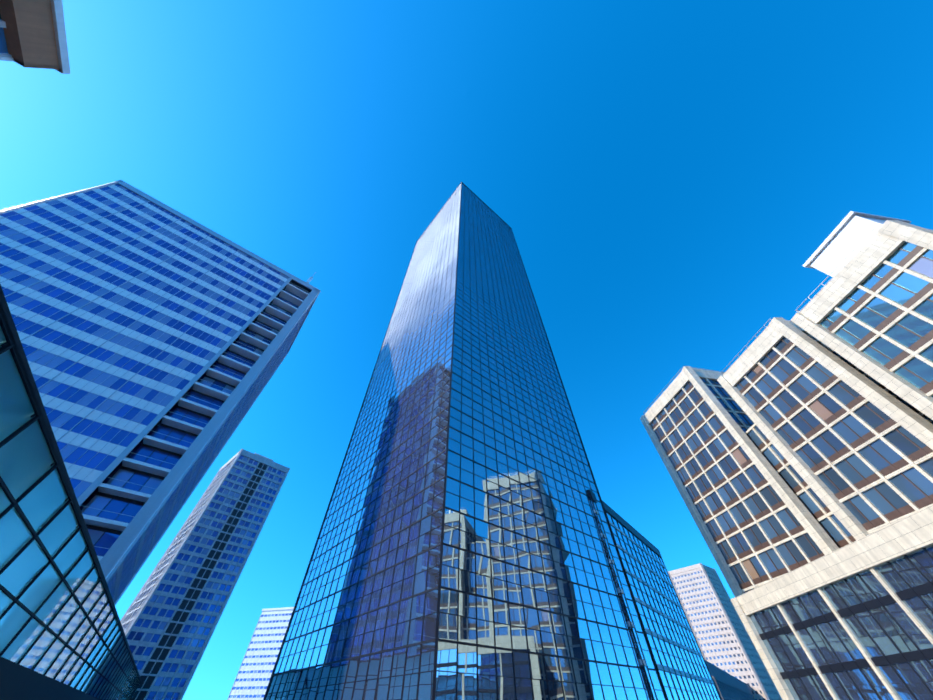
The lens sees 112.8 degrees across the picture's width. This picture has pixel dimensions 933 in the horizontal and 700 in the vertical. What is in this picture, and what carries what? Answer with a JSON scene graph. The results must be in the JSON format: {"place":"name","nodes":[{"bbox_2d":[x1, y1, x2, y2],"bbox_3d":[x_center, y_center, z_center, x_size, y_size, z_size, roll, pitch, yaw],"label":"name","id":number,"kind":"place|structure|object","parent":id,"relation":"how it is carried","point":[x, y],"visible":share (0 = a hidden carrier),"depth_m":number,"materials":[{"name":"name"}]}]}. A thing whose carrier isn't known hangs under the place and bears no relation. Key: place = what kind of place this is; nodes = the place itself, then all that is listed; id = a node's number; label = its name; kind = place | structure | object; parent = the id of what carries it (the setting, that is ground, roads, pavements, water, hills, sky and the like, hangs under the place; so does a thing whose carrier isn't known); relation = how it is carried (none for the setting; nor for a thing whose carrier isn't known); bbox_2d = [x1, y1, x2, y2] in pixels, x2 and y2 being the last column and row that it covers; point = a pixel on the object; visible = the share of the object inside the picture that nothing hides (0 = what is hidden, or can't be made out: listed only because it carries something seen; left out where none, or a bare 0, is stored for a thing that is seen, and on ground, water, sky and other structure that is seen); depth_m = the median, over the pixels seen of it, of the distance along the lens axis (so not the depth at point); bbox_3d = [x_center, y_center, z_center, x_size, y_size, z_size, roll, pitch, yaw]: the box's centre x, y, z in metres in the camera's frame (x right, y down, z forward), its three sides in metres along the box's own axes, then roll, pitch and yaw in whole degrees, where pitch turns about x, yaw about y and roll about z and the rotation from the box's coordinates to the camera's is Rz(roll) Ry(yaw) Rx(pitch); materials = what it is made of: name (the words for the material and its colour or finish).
{"place":"outdoors","nodes":[
{"label":"outdoors","id":0,"kind":"place"},
{"bbox_2d":[0,0,69,73],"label":"corner block","id":1,"kind":"structure","parent":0,"point":[32,33],"depth_m":22.19,"materials":[{"name":"grey concrete"}]},
{"bbox_2d":[0,0,932,699],"label":"sky","id":2,"kind":"structure","parent":0,"point":[665,175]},
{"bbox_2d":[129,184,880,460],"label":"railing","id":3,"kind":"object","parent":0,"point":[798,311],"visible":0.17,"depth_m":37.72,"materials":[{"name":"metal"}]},
{"bbox_3d":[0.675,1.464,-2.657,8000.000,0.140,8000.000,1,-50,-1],"label":"ground","id":4,"kind":"structure","parent":0,"visible":0},
{"bbox_2d":[0,284,141,699],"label":"glass building","id":5,"kind":"structure","parent":4,"relation":"on","point":[62,635],"depth_m":19.75,"materials":[{"name":"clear glass"}]},
{"bbox_2d":[0,180,320,604],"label":"blue block","id":6,"kind":"structure","parent":4,"relation":"on","point":[157,338],"depth_m":72.83,"materials":[{"name":"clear glass"}]},
{"bbox_2d":[120,449,289,699],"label":"grey tower","id":7,"kind":"structure","parent":4,"relation":"on","point":[169,620],"depth_m":124.26,"materials":[{"name":"concrete"}]},
{"bbox_2d":[227,607,293,699],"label":"white block","id":8,"kind":"structure","parent":4,"relation":"on","point":[252,679],"depth_m":229.67,"materials":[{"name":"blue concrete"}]},
{"bbox_2d":[263,182,667,699],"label":"tower","id":9,"kind":"structure","parent":4,"relation":"on","point":[459,552],"depth_m":47.82,"materials":[{"name":"blue glass"}]},
{"bbox_2d":[587,489,720,699],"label":"annex","id":10,"kind":"object","parent":4,"relation":"on","point":[683,670],"visible":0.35,"depth_m":60.41,"materials":[{"name":"blue glass"}]},
{"bbox_2d":[668,563,781,699],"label":"building","id":11,"kind":"structure","parent":4,"relation":"on","point":[724,640],"depth_m":200.41,"materials":[{"name":"concrete"}]},
{"bbox_2d":[705,660,755,699],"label":"building","id":12,"kind":"structure","parent":4,"relation":"on","point":[729,686],"depth_m":123.00,"materials":[{"name":"blue glass"}]},
{"bbox_2d":[640,366,838,596],"bbox_3d":[51.642,25.275,46.570,25.262,45.730,16.012,8,-51,-7],"label":"building section","id":13,"kind":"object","parent":4,"relation":"on","point":[757,524],"visible":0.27,"depth_m":47.27,"materials":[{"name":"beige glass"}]},
{"bbox_2d":[717,317,932,539],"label":"building section","id":14,"kind":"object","parent":4,"relation":"on","point":[853,447],"visible":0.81,"depth_m":33.50,"materials":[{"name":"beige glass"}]},
{"bbox_2d":[730,505,932,699],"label":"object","id":15,"kind":"object","parent":4,"relation":"on","point":[853,620],"visible":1,"depth_m":26.16,"materials":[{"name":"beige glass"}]},
{"bbox_2d":[745,349,932,547],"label":"windows","id":16,"kind":"structure","parent":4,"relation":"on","point":[833,527],"depth_m":38.21,"materials":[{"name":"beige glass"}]},
{"bbox_2d":[791,211,932,419],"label":"building section","id":17,"kind":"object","parent":4,"relation":"on","point":[867,309],"visible":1,"depth_m":30.18,"materials":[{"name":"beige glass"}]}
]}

